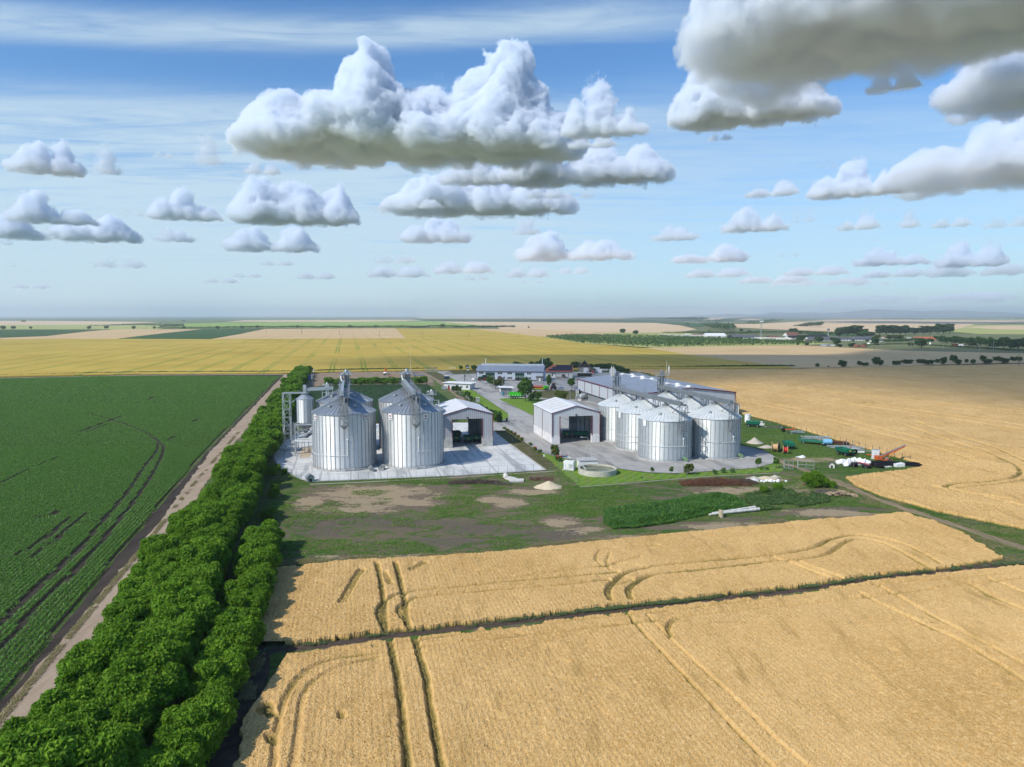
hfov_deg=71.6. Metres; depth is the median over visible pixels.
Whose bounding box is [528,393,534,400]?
yard tree
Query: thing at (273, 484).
young shrub
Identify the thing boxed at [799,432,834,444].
flatbed trailer
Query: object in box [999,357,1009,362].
roadside tree
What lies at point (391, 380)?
hedge bush
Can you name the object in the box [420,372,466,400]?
fence strip
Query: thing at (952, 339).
village tree
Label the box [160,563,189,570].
acacia tree
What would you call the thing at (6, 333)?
maize field
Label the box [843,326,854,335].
poplar
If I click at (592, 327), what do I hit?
wheat field
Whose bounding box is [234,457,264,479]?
acacia tree
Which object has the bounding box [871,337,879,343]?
village tree
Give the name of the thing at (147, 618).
acacia tree
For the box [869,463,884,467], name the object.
pipe coil
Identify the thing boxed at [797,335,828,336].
dark long roof
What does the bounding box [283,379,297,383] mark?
acacia tree
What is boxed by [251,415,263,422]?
acacia tree
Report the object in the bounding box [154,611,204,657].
acacia tree
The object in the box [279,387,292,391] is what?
acacia tree
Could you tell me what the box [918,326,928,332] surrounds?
poplar
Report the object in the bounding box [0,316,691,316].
wooded horizon
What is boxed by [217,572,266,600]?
acacia shrub
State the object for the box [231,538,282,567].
acacia shrub
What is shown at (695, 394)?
conveyor gantry
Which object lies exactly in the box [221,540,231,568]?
acacia tree
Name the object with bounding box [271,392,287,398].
acacia tree
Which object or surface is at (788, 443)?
farm trailer
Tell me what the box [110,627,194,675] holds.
acacia tree
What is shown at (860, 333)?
village tree
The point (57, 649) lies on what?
dry grass
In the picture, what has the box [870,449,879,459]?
switch cabinet
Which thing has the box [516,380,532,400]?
yard tree
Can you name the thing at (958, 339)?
village tree
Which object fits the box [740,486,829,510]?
weeds
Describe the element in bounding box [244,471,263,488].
acacia tree
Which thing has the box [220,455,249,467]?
acacia tree
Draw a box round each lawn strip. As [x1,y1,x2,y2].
[426,372,450,381]
[451,370,475,373]
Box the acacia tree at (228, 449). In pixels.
[221,443,246,456]
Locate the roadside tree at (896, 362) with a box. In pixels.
[892,360,901,364]
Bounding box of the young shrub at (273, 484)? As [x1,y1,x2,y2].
[270,482,279,487]
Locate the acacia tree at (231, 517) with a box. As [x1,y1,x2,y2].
[218,510,238,526]
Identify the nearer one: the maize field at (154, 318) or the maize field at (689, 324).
the maize field at (689, 324)
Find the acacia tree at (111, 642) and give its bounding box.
[90,619,150,667]
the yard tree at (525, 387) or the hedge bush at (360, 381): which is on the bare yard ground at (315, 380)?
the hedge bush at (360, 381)
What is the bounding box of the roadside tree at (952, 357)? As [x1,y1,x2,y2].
[949,355,957,361]
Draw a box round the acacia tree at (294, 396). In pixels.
[284,391,296,401]
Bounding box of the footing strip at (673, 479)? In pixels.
[583,473,767,486]
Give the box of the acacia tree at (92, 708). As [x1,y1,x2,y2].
[47,697,111,722]
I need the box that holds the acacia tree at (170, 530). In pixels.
[165,527,176,533]
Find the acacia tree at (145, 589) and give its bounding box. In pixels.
[138,579,168,601]
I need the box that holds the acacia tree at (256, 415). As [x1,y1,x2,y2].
[251,413,261,422]
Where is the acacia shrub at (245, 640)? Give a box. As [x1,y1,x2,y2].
[195,622,258,663]
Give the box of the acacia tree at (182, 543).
[166,536,203,559]
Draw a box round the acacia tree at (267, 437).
[260,435,279,454]
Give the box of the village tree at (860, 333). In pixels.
[855,331,868,335]
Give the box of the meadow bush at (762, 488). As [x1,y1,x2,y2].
[759,485,768,491]
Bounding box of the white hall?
[703,333,725,337]
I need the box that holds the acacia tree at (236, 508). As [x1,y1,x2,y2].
[215,500,244,528]
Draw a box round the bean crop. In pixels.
[307,384,457,421]
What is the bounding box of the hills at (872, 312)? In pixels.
[692,309,1023,316]
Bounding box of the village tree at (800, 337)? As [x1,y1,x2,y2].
[795,335,805,339]
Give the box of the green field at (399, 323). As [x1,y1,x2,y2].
[176,321,481,327]
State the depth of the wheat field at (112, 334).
1528.48 m
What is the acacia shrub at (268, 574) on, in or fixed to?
on the ground at (414, 500)
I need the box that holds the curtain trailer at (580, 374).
[577,372,591,377]
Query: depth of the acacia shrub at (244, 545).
114.14 m
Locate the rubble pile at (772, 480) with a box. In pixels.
[747,478,786,482]
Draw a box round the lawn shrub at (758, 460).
[755,457,761,465]
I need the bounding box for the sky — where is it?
[0,0,1023,316]
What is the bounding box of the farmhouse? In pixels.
[546,365,572,377]
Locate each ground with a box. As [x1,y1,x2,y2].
[0,318,1023,747]
[305,372,433,387]
[546,336,829,347]
[758,476,790,482]
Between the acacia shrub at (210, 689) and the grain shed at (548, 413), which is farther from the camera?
the grain shed at (548, 413)
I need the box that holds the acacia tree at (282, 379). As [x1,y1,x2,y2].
[280,377,290,383]
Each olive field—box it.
[0,325,174,329]
[868,319,1023,319]
[947,324,1023,333]
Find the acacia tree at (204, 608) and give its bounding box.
[152,593,220,641]
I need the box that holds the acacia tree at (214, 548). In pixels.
[178,536,231,574]
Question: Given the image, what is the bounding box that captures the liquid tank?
[578,393,587,400]
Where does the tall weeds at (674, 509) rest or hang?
on the ground at (414, 500)
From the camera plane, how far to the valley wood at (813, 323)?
2712.20 m
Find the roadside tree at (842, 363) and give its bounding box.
[837,360,847,366]
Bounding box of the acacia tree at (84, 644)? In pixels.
[71,638,93,649]
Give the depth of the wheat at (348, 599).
112.43 m
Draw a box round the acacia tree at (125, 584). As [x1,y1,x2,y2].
[117,577,157,594]
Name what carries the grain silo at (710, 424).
on the yard paving
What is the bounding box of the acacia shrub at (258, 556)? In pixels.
[231,547,282,576]
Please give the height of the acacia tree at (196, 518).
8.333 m
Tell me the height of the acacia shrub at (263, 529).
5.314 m
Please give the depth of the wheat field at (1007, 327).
2428.76 m
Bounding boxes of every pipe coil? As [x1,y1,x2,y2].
[850,462,857,467]
[861,464,871,468]
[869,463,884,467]
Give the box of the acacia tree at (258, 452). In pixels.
[243,450,266,460]
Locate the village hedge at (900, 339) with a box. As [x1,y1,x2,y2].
[868,337,996,341]
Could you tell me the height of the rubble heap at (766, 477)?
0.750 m
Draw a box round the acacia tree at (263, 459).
[243,453,267,474]
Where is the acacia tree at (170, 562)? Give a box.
[166,557,189,567]
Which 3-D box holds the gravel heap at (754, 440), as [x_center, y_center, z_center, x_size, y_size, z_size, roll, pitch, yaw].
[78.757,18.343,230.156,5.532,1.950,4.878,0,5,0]
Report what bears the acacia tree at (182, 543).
on the ground at (414, 500)
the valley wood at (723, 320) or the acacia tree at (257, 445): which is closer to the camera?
the acacia tree at (257, 445)
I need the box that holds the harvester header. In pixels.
[533,385,544,389]
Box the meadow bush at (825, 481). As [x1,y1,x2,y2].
[816,476,829,486]
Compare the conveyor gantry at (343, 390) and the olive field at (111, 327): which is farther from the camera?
the olive field at (111, 327)
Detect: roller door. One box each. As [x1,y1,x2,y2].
[485,372,494,377]
[515,373,523,380]
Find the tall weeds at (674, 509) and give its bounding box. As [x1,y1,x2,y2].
[602,491,747,528]
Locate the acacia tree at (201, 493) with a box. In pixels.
[197,488,205,498]
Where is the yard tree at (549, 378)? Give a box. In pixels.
[546,374,551,385]
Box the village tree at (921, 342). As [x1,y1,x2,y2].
[914,338,927,347]
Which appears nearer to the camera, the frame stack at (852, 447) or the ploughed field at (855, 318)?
the frame stack at (852, 447)
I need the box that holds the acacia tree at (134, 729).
[121,722,146,752]
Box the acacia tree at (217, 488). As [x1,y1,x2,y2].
[204,478,236,499]
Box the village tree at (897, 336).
[890,334,904,338]
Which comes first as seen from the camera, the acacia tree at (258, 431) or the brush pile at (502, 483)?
the brush pile at (502, 483)
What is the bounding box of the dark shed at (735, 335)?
[728,334,742,338]
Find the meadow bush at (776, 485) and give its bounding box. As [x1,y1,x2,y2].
[773,482,783,488]
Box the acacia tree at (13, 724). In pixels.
[0,713,58,736]
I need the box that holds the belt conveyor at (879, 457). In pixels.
[874,445,905,460]
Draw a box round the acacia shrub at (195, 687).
[181,672,233,702]
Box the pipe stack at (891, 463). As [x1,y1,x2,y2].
[871,461,921,466]
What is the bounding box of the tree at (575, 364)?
[570,361,578,367]
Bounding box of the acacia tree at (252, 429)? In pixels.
[249,427,259,432]
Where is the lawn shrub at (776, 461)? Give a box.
[773,457,779,465]
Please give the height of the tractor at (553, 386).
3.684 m
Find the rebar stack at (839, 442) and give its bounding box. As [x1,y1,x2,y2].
[820,439,850,444]
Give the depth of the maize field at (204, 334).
1513.61 m
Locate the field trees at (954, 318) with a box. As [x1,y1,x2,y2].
[872,317,1023,318]
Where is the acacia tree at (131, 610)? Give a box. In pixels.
[92,598,148,635]
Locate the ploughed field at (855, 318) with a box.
[753,318,1023,318]
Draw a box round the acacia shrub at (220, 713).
[152,692,237,753]
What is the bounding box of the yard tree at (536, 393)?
[533,390,541,400]
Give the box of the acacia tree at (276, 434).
[260,428,284,446]
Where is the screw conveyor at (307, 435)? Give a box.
[302,431,311,451]
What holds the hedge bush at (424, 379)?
on the bare yard ground at (315, 380)
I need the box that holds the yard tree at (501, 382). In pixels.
[498,379,504,385]
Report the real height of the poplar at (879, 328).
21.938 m
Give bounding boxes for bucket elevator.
[323,383,332,394]
[426,389,438,405]
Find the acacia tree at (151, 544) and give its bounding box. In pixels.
[136,533,179,561]
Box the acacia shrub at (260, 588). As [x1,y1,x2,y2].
[230,582,272,608]
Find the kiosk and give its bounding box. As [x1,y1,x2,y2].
[498,386,513,394]
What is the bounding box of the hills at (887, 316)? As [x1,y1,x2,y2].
[714,314,1023,317]
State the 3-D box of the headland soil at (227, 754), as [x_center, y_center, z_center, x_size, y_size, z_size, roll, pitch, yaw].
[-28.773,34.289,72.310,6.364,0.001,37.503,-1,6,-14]
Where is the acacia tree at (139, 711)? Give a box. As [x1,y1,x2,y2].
[103,689,160,744]
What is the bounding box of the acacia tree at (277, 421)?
[261,415,285,432]
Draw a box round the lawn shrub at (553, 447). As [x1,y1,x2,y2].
[550,444,558,454]
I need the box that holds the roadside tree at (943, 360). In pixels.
[939,356,946,364]
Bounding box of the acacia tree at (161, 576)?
[150,568,198,583]
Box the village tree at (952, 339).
[949,336,956,342]
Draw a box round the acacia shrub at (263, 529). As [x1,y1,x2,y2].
[238,525,280,545]
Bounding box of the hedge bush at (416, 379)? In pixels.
[412,377,419,383]
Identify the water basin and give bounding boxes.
[578,464,616,476]
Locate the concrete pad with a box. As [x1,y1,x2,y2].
[274,423,543,481]
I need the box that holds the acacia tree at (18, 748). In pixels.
[0,720,88,766]
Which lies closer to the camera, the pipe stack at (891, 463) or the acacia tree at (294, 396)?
the pipe stack at (891, 463)
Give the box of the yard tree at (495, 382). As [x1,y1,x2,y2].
[491,380,498,388]
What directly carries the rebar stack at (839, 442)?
on the ground at (414, 500)
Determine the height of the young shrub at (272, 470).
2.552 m
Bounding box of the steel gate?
[783,460,793,468]
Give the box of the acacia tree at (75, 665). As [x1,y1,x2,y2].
[53,647,110,686]
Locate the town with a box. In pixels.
[99,316,559,316]
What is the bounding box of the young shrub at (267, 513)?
[259,507,277,519]
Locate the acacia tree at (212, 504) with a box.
[191,499,226,512]
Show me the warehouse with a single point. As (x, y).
(597, 389)
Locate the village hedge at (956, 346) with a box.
[868,343,1023,350]
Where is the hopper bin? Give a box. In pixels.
[291,392,313,453]
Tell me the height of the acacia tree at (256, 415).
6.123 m
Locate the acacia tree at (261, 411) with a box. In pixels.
[257,409,269,413]
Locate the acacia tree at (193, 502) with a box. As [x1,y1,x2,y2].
[184,499,207,508]
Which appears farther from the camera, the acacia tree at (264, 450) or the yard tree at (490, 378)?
the yard tree at (490, 378)
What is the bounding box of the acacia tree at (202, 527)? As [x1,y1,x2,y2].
[198,523,231,533]
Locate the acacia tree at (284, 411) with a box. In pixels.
[271,407,289,421]
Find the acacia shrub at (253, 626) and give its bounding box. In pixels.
[206,611,266,649]
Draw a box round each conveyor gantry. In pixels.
[336,369,352,429]
[399,359,421,427]
[609,365,687,431]
[653,363,737,429]
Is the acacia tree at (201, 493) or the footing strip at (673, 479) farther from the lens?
the footing strip at (673, 479)
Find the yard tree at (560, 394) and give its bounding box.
[554,389,567,398]
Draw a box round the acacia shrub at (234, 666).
[187,653,250,695]
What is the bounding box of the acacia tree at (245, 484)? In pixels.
[237,483,256,493]
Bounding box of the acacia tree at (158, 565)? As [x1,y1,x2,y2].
[126,560,167,577]
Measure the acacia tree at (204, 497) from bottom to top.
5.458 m
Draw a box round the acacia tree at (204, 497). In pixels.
[200,494,218,500]
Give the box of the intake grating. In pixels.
[299,447,311,457]
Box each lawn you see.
[450,377,507,421]
[494,430,557,468]
[500,397,546,414]
[530,390,576,399]
[539,452,783,486]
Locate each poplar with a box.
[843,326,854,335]
[852,325,863,335]
[875,325,884,334]
[881,325,891,333]
[889,325,898,334]
[897,326,907,334]
[903,325,911,334]
[910,327,919,334]
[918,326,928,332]
[928,326,934,333]
[934,323,943,333]
[942,324,948,333]
[945,323,954,333]
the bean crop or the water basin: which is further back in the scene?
the bean crop
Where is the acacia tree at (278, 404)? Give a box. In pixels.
[275,401,292,410]
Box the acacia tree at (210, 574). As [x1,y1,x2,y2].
[170,563,223,597]
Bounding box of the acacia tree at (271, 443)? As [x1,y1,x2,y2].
[258,437,277,455]
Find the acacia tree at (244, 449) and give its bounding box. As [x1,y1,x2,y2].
[231,447,254,453]
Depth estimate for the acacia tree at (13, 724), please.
61.74 m
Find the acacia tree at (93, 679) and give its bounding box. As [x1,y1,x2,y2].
[75,669,110,691]
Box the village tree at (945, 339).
[942,337,950,341]
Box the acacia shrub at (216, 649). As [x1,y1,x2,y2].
[196,640,248,679]
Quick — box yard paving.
[437,370,774,472]
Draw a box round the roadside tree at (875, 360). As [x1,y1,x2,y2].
[871,357,880,363]
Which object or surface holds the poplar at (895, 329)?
on the pasture at (906, 347)
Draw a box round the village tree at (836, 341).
[833,338,840,344]
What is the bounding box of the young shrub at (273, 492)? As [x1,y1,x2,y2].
[267,487,280,497]
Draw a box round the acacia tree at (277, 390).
[271,388,283,394]
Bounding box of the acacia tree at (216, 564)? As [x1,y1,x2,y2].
[186,559,224,590]
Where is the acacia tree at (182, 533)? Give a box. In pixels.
[175,527,196,541]
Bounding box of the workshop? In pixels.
[476,358,545,380]
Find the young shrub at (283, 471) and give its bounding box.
[281,468,286,473]
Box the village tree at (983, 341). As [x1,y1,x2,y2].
[980,338,990,346]
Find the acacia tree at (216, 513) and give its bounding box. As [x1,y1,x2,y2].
[210,508,221,521]
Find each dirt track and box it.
[0,375,286,728]
[776,482,805,490]
[779,460,1023,550]
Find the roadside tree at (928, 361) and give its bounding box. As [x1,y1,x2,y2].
[923,360,934,363]
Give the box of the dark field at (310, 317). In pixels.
[171,317,421,318]
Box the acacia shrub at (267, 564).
[242,561,277,584]
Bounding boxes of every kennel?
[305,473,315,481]
[829,462,834,467]
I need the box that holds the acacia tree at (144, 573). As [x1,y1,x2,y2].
[129,568,154,580]
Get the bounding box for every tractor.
[478,374,485,380]
[550,383,556,389]
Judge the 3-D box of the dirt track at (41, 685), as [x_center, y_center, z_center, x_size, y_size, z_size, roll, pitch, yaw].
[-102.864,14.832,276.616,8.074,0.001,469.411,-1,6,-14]
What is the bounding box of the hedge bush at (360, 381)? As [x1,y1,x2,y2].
[357,377,364,384]
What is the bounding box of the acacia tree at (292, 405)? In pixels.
[280,400,294,413]
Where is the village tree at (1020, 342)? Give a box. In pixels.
[1014,338,1023,348]
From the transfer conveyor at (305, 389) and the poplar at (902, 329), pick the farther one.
the poplar at (902, 329)
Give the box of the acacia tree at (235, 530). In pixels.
[218,519,239,543]
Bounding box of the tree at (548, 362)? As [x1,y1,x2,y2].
[539,358,552,368]
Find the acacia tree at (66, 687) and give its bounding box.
[55,682,79,692]
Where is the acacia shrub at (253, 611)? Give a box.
[223,605,262,621]
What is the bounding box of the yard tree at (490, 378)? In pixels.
[486,375,494,383]
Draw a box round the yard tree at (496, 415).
[492,410,501,418]
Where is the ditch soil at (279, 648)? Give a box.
[255,560,1023,658]
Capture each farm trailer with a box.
[453,430,461,434]
[453,434,460,442]
[463,434,472,442]
[472,434,481,441]
[563,430,570,438]
[570,431,587,437]
[744,420,759,426]
[782,440,794,448]
[835,447,853,456]
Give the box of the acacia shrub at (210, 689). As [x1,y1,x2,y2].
[179,680,240,727]
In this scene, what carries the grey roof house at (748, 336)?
on the pasture at (906, 347)
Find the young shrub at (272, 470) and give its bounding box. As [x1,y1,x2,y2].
[266,467,277,474]
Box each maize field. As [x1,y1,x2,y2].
[0,317,371,318]
[0,319,120,320]
[0,329,109,337]
[119,329,259,338]
[416,319,654,322]
[625,320,706,326]
[807,333,854,335]
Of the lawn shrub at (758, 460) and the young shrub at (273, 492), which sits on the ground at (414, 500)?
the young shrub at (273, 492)
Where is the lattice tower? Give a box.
[282,392,301,449]
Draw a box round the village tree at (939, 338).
[937,335,945,342]
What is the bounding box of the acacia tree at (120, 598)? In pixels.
[102,589,149,620]
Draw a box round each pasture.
[645,319,758,331]
[684,329,1023,352]
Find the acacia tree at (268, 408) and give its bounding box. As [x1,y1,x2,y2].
[256,404,274,410]
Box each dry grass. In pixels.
[0,432,237,724]
[279,515,835,565]
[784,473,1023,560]
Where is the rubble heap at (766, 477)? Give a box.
[758,476,776,479]
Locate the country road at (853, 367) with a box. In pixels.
[436,363,1023,370]
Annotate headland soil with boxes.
[0,375,282,712]
[204,641,269,766]
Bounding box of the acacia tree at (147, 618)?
[137,612,158,626]
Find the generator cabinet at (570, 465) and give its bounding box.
[562,460,575,470]
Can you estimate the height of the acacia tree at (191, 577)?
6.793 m
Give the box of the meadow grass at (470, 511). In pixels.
[268,468,898,565]
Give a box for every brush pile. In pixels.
[447,478,501,484]
[493,481,512,484]
[529,476,552,480]
[679,477,752,486]
[724,476,758,484]
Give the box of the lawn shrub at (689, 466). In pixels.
[683,463,693,472]
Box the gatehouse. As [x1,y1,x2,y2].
[441,381,476,389]
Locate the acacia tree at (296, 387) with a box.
[289,384,302,395]
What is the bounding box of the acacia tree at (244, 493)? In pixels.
[221,488,257,517]
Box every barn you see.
[578,359,594,372]
[783,332,798,335]
[784,336,815,338]
[804,337,841,340]
[840,337,869,340]
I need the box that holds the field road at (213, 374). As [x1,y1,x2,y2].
[4,370,434,377]
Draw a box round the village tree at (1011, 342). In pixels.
[1004,339,1016,348]
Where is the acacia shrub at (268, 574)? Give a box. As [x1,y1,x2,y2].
[237,566,277,594]
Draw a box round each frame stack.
[790,430,804,433]
[827,445,864,449]
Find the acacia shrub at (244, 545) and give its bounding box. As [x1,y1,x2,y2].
[233,541,271,557]
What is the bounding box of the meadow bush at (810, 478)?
[800,471,824,487]
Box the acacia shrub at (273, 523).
[243,519,285,541]
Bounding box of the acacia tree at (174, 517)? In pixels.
[165,508,190,529]
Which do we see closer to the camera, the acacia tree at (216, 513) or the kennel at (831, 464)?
the acacia tree at (216, 513)
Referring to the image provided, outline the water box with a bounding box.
[894,462,904,466]
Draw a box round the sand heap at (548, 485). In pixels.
[534,481,562,489]
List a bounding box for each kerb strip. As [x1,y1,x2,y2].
[321,471,550,483]
[510,444,545,469]
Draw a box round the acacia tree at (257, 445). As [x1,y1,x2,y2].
[247,442,270,454]
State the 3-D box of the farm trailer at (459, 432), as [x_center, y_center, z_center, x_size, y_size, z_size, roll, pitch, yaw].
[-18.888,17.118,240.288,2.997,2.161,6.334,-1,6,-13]
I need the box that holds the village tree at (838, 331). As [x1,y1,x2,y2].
[834,328,841,335]
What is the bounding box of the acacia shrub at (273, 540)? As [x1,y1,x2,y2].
[242,533,279,552]
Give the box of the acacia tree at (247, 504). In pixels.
[223,498,251,521]
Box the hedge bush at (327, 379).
[323,377,332,384]
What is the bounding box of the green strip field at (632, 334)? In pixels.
[599,333,697,336]
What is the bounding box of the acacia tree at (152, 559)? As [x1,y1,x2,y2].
[145,548,179,565]
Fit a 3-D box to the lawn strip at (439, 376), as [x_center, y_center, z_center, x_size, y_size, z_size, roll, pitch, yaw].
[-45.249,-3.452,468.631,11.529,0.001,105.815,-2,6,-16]
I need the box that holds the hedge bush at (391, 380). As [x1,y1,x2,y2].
[388,377,394,383]
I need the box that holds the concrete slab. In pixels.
[503,472,523,482]
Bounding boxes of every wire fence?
[271,453,309,481]
[319,463,550,481]
[588,464,782,485]
[741,412,910,457]
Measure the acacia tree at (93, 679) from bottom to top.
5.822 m
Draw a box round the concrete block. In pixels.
[719,509,722,517]
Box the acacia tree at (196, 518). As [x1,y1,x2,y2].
[173,507,217,533]
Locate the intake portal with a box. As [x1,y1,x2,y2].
[294,438,312,455]
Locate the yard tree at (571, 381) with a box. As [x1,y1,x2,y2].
[567,378,574,388]
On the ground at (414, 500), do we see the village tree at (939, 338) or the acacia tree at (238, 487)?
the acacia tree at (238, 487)
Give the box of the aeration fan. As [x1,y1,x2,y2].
[378,464,385,469]
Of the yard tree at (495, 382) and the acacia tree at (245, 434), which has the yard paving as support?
the yard tree at (495, 382)
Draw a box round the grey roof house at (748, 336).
[742,335,758,338]
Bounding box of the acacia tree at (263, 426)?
[258,422,275,429]
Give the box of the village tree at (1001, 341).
[996,337,1010,348]
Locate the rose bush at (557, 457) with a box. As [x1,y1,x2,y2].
[555,455,562,460]
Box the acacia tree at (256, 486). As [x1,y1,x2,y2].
[232,479,262,499]
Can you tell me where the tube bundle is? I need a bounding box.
[801,436,828,439]
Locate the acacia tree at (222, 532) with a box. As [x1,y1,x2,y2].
[192,523,234,550]
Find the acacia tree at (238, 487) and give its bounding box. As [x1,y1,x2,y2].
[221,484,257,509]
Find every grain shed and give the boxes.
[435,398,493,447]
[533,397,599,443]
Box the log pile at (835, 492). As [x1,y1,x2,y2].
[814,489,858,497]
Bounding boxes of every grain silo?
[311,397,377,471]
[316,389,372,407]
[378,387,433,449]
[381,395,444,469]
[598,391,634,442]
[614,397,658,451]
[636,403,692,462]
[648,390,681,405]
[669,396,706,413]
[688,401,741,459]
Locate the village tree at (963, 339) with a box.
[961,337,967,343]
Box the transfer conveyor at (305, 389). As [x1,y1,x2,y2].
[298,385,333,400]
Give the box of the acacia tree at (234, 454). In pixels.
[225,451,242,457]
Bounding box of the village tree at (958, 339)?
[955,336,964,343]
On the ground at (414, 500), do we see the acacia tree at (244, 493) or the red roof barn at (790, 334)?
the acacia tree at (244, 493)
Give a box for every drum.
[745,414,750,421]
[771,442,777,451]
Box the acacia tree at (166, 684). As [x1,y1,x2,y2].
[95,652,188,724]
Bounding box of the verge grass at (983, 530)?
[791,476,1023,561]
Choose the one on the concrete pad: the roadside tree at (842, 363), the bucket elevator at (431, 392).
the bucket elevator at (431, 392)
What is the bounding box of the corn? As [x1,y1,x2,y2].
[0,375,278,692]
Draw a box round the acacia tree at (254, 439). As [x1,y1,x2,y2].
[242,437,261,444]
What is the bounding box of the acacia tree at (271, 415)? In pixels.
[260,413,283,421]
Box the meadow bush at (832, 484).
[828,481,836,487]
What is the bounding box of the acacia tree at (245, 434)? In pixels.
[242,431,255,438]
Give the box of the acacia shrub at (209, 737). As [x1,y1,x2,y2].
[152,720,222,766]
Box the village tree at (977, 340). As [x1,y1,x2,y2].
[974,337,981,345]
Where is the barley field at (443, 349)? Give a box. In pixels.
[0,328,793,376]
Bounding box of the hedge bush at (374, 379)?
[370,376,377,383]
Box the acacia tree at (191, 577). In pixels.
[169,574,215,596]
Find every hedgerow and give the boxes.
[0,367,436,374]
[89,324,183,326]
[157,324,514,327]
[623,364,794,366]
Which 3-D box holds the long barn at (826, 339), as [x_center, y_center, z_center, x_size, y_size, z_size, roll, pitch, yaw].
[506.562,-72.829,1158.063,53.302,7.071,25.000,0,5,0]
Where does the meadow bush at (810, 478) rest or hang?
on the ground at (414, 500)
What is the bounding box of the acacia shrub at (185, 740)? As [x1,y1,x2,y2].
[129,727,205,766]
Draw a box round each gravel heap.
[746,437,762,443]
[758,445,771,448]
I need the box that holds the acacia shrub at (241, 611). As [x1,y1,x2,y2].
[209,608,252,628]
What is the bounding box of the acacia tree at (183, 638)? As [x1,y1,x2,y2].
[131,627,194,653]
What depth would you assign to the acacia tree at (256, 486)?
151.63 m
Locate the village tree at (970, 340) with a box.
[967,337,976,345]
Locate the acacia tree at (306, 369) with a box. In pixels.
[300,367,311,374]
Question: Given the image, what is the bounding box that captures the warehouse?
[577,373,739,413]
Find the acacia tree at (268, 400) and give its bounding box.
[265,398,279,405]
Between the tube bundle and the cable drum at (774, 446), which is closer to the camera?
the cable drum at (774, 446)
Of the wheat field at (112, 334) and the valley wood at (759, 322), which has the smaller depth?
the wheat field at (112, 334)
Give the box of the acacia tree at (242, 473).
[216,465,250,482]
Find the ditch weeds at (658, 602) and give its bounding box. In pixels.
[257,560,1023,655]
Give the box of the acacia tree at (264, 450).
[255,447,267,456]
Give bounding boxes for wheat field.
[0,321,156,324]
[0,329,197,339]
[214,328,404,338]
[229,320,420,321]
[414,317,611,318]
[436,321,696,332]
[480,329,616,336]
[612,317,713,317]
[648,345,1023,367]
[701,318,760,319]
[735,320,1023,331]
[969,326,1023,329]
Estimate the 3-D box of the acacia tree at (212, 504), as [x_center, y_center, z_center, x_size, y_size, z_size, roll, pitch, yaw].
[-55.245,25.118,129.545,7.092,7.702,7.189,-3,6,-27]
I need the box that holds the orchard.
[546,333,818,346]
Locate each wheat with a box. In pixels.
[232,564,1023,766]
[261,512,1002,645]
[630,364,1023,529]
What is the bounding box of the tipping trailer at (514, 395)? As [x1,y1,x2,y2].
[509,392,527,398]
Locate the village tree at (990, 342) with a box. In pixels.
[986,339,999,347]
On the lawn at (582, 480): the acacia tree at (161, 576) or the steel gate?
the steel gate
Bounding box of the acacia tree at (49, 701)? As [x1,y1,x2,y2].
[25,686,96,717]
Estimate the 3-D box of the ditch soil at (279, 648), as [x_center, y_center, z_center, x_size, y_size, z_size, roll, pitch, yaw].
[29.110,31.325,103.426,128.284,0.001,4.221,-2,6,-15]
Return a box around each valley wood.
[625,317,709,319]
[699,317,764,321]
[700,322,736,328]
[743,318,783,323]
[793,321,823,325]
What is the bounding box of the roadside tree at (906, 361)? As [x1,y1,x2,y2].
[901,359,913,363]
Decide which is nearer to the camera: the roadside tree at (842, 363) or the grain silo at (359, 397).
the grain silo at (359, 397)
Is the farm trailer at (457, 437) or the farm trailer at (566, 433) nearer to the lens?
the farm trailer at (457, 437)
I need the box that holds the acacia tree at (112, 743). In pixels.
[50,717,139,766]
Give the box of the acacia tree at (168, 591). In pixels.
[147,577,215,613]
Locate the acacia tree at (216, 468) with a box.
[211,461,220,479]
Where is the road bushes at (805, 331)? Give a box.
[664,330,833,333]
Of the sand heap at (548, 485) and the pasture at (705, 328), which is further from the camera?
the pasture at (705, 328)
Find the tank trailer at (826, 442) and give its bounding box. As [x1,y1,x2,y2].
[822,439,832,445]
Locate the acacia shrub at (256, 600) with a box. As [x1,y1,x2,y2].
[219,593,267,616]
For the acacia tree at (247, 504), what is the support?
on the ground at (414, 500)
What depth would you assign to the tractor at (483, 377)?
450.49 m
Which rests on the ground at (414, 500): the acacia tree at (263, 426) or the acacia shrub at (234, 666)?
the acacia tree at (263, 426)
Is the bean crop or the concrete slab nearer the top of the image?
the bean crop
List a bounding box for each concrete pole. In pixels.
[709,507,759,514]
[712,506,755,512]
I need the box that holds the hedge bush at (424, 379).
[419,376,427,382]
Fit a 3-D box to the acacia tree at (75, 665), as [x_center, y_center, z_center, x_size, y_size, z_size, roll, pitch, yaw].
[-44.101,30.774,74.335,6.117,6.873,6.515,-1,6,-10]
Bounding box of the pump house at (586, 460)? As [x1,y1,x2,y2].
[576,456,598,466]
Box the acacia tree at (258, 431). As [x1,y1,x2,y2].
[252,428,264,434]
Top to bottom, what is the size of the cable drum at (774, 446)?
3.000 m
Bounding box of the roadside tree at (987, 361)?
[982,359,992,363]

